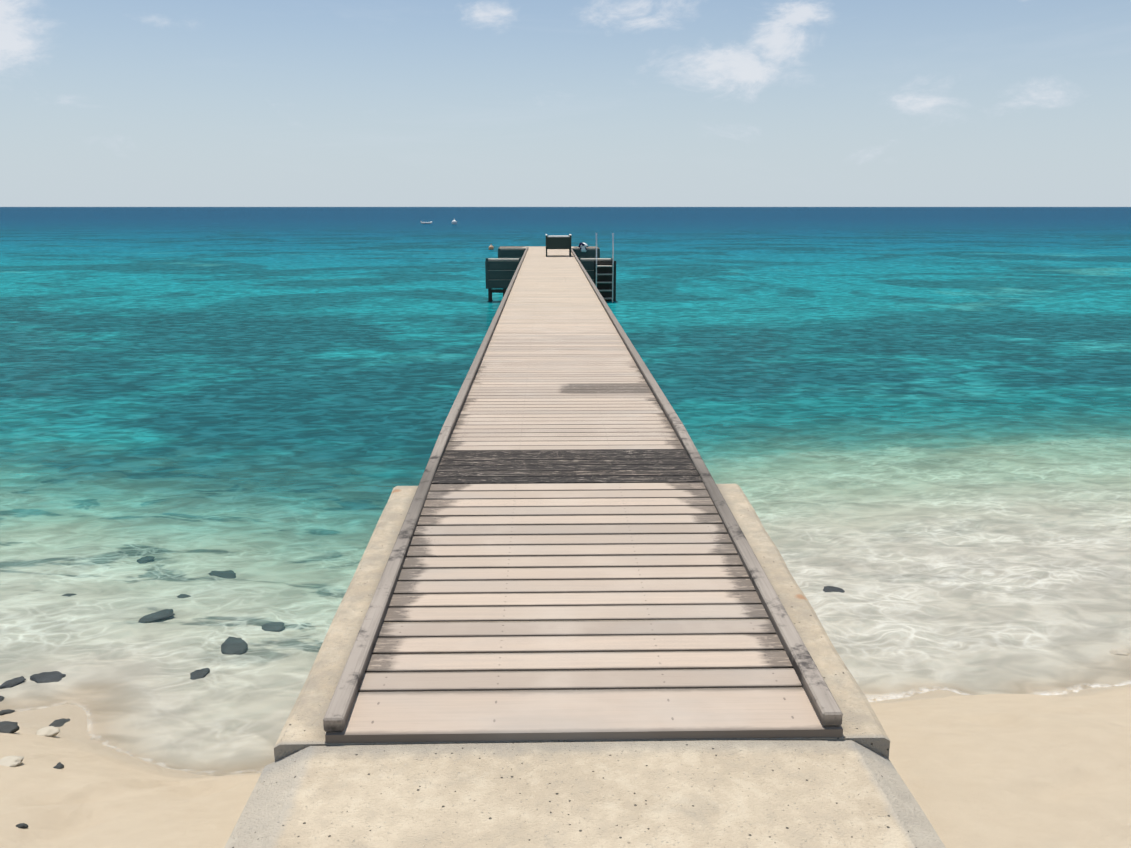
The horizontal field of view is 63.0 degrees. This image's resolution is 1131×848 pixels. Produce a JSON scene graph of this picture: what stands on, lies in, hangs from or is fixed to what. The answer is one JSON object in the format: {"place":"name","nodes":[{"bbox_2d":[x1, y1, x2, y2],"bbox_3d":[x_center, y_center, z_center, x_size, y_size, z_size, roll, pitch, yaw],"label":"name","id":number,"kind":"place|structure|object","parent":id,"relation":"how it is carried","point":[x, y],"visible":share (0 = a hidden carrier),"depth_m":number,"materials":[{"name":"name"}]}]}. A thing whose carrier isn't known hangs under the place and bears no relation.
{"place":"outdoors","nodes":[
{"label":"outdoors","id":0,"kind":"place"},
{"bbox_2d":[0,207,1130,775],"bbox_3d":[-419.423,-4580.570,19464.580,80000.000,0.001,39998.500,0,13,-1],"label":"sea water","id":1,"kind":"structure","parent":0,"point":[290,375],"depth_m":18.43,"materials":[{"name":"teal liquid"}]},
{"bbox_2d":[0,434,1130,847],"bbox_3d":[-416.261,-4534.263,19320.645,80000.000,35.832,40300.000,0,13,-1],"label":"sand ground","id":2,"kind":"structure","parent":0,"point":[988,762],"depth_m":5.98,"materials":[{"name":"beige sand"}]},
{"bbox_2d":[0,709,14,714],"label":"stone","id":3,"kind":"object","parent":2,"relation":"on","point":[6,711],"visible":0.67,"depth_m":4.97,"materials":[{"name":"grey stone"}]},
{"bbox_2d":[0,721,18,733],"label":"stone","id":4,"kind":"object","parent":2,"relation":"on","point":[10,727],"visible":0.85,"depth_m":4.38,"materials":[{"name":"grey stone"}]},
{"bbox_2d":[0,756,23,766],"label":"stone","id":5,"kind":"object","parent":2,"relation":"on","point":[11,761],"visible":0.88,"depth_m":3.70,"materials":[{"name":"beige stone"}]},
{"bbox_2d":[0,676,25,688],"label":"stone","id":6,"kind":"object","parent":2,"relation":"on","point":[10,683],"depth_m":5.37,"materials":[{"name":"grey stone"}]},
{"bbox_2d":[16,823,27,828],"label":"stone","id":7,"kind":"object","parent":2,"relation":"on","point":[22,825],"visible":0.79,"depth_m":3.03,"materials":[{"name":"grey stone"}]},
{"bbox_2d":[36,726,59,736],"bbox_3d":[-2.565,1.531,4.574,0.108,0.047,0.102,-3,14,-13],"label":"stone","id":8,"kind":"object","parent":2,"relation":"on","point":[50,731],"visible":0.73,"depth_m":4.56,"materials":[{"name":"beige stone"}]},
{"bbox_2d":[30,671,65,682],"bbox_3d":[-3.045,1.510,5.439,0.248,0.059,0.169,11,17,38],"label":"stone","id":9,"kind":"object","parent":2,"relation":"on","point":[47,677],"depth_m":5.43,"materials":[{"name":"grey stone"}]},
{"bbox_2d":[53,762,63,768],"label":"stone","id":10,"kind":"object","parent":2,"relation":"on","point":[59,765],"visible":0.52,"depth_m":3.77,"materials":[{"name":"grey stone"}]},
{"bbox_2d":[49,718,69,726],"bbox_3d":[-2.656,1.592,4.857,0.094,0.061,0.120,5,14,20],"label":"stone","id":11,"kind":"object","parent":2,"relation":"on","point":[59,722],"visible":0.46,"depth_m":4.85,"materials":[{"name":"grey stone"}]},
{"bbox_2d":[137,556,154,563],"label":"stone","id":12,"kind":"object","parent":2,"relation":"on","point":[146,559],"depth_m":8.01,"materials":[{"name":"grey stone"}]},
{"bbox_2d":[138,609,174,622],"bbox_3d":[-2.913,1.375,6.572,0.263,0.038,0.169,-13,18,-43],"label":"stone","id":13,"kind":"object","parent":2,"relation":"on","point":[168,612],"depth_m":6.55,"materials":[{"name":"grey stone"}]},
{"bbox_2d":[177,594,190,597],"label":"stone","id":14,"kind":"object","parent":2,"relation":"on","point":[183,596],"depth_m":7.03,"materials":[{"name":"grey stone"}]},
{"bbox_2d":[190,668,209,679],"bbox_3d":[-2.228,1.526,5.589,0.114,0.035,0.168,0,13,2],"label":"stone","id":15,"kind":"object","parent":2,"relation":"on","point":[204,672],"depth_m":5.59,"materials":[{"name":"grey stone"}]},
{"bbox_2d":[209,570,235,578],"bbox_3d":[-2.830,1.250,7.610,0.283,0.045,0.203,1,13,2],"label":"stone","id":16,"kind":"object","parent":2,"relation":"on","point":[221,575],"depth_m":7.59,"materials":[{"name":"grey stone"}]},
{"bbox_2d":[221,636,247,654],"bbox_3d":[-2.192,1.463,6.086,0.170,0.055,0.304,-7,15,-28],"label":"stone","id":17,"kind":"object","parent":2,"relation":"on","point":[233,646],"depth_m":6.03,"materials":[{"name":"grey stone"}]},
{"bbox_2d":[261,622,284,631],"bbox_3d":[-2.070,1.427,6.447,0.217,0.041,0.154,-3,14,-13],"label":"stone","id":18,"kind":"object","parent":2,"relation":"on","point":[273,625],"depth_m":6.44,"materials":[{"name":"grey stone"}]},
{"bbox_2d":[488,249,610,300],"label":"pier wing legs","id":19,"kind":"object","parent":2,"relation":"on","point":[496,290],"visible":0.06,"depth_m":26.58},
{"bbox_2d":[485,248,611,288],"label":"pier wing cladding","id":20,"kind":"structure","parent":19,"relation":"attached to","point":[510,265],"depth_m":26.45,"materials":[{"name":"black wood"}]},
{"bbox_2d":[488,248,610,279],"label":"pier wing tops","id":21,"kind":"object","parent":19,"relation":"on","point":[503,258],"visible":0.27,"depth_m":26.71,"materials":[{"name":"grey wood"}]},
{"bbox_2d":[578,243,587,246],"bbox_3d":[0.639,-6.472,33.364,0.357,0.188,0.387,-13,18,-43],"label":"towel bundle","id":22,"kind":"object","parent":19,"relation":"on","point":[583,244],"visible":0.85,"depth_m":33.25,"materials":[{"name":"white fabric"}]},
{"bbox_2d":[594,233,615,301],"bbox_3d":[1.138,-4.020,26.409,0.630,2.838,0.278,0,13,-1],"label":"swim ladder","id":23,"kind":"object","parent":19,"relation":"attached to","point":[605,278],"visible":0.65,"depth_m":26.45,"materials":[{"name":"metal"}]},
{"bbox_2d":[274,484,889,760],"bbox_3d":[0.034,1.462,4.144,1.906,1.774,2.320,0,13,-1],"label":"concrete abutment","id":24,"kind":"object","parent":2,"relation":"on","point":[303,727],"visible":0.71,"depth_m":3.40,"materials":[{"name":"beige concrete"}]},
{"bbox_2d":[325,246,842,742],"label":"jetty deck planks","id":25,"kind":"object","parent":24,"relation":"on","point":[567,476],"visible":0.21,"depth_m":3.86,"materials":[{"name":"beige wood"}]},
{"bbox_2d":[323,247,842,731],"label":"pier edge curbs","id":26,"kind":"structure","parent":25,"relation":"on","point":[809,675],"depth_m":3.83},
{"bbox_2d":[224,740,945,847],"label":"concrete slab","id":27,"kind":"structure","parent":2,"relation":"on","point":[752,794],"depth_m":2.57,"materials":[{"name":"beige concrete"}]},
{"bbox_2d":[823,586,844,592],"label":"stone","id":28,"kind":"object","parent":2,"relation":"on","point":[831,589],"depth_m":7.04,"materials":[{"name":"grey stone"}]},
{"bbox_2d":[1109,649,1129,655],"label":"stone","id":29,"kind":"object","parent":2,"relation":"on","point":[1121,652],"depth_m":5.69,"materials":[{"name":"beige stone"}]},
{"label":"jetty","id":30,"kind":"object","parent":2,"relation":"on","visible":0},
{"bbox_2d":[546,234,570,256],"bbox_3d":[-0.216,-5.420,27.987,0.776,0.640,0.812,0,13,-1],"label":"bench","id":31,"kind":"object","parent":30,"relation":"on","point":[558,241],"visible":1,"depth_m":27.59,"materials":[{"name":"grey metal"}]},
{"bbox_2d":[365,515,803,691],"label":"deck gap sand","id":32,"kind":"structure","parent":30,"relation":"on","point":[579,652],"depth_m":3.30,"materials":[{"name":"beige sand"}]},
{"bbox_2d":[0,0,1130,206],"label":"sky","id":33,"kind":"structure","parent":0,"point":[104,103],"materials":[{"name":"blue"}]},
{"bbox_2d":[580,246,587,251],"bbox_3d":[0.661,-6.304,33.271,0.295,0.217,0.090,-3,14,-13],"label":"towel bundle drape","id":34,"kind":"object","parent":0,"point":[583,249],"visible":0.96,"depth_m":33.24,"materials":[{"name":"blue fabric"}]}
]}

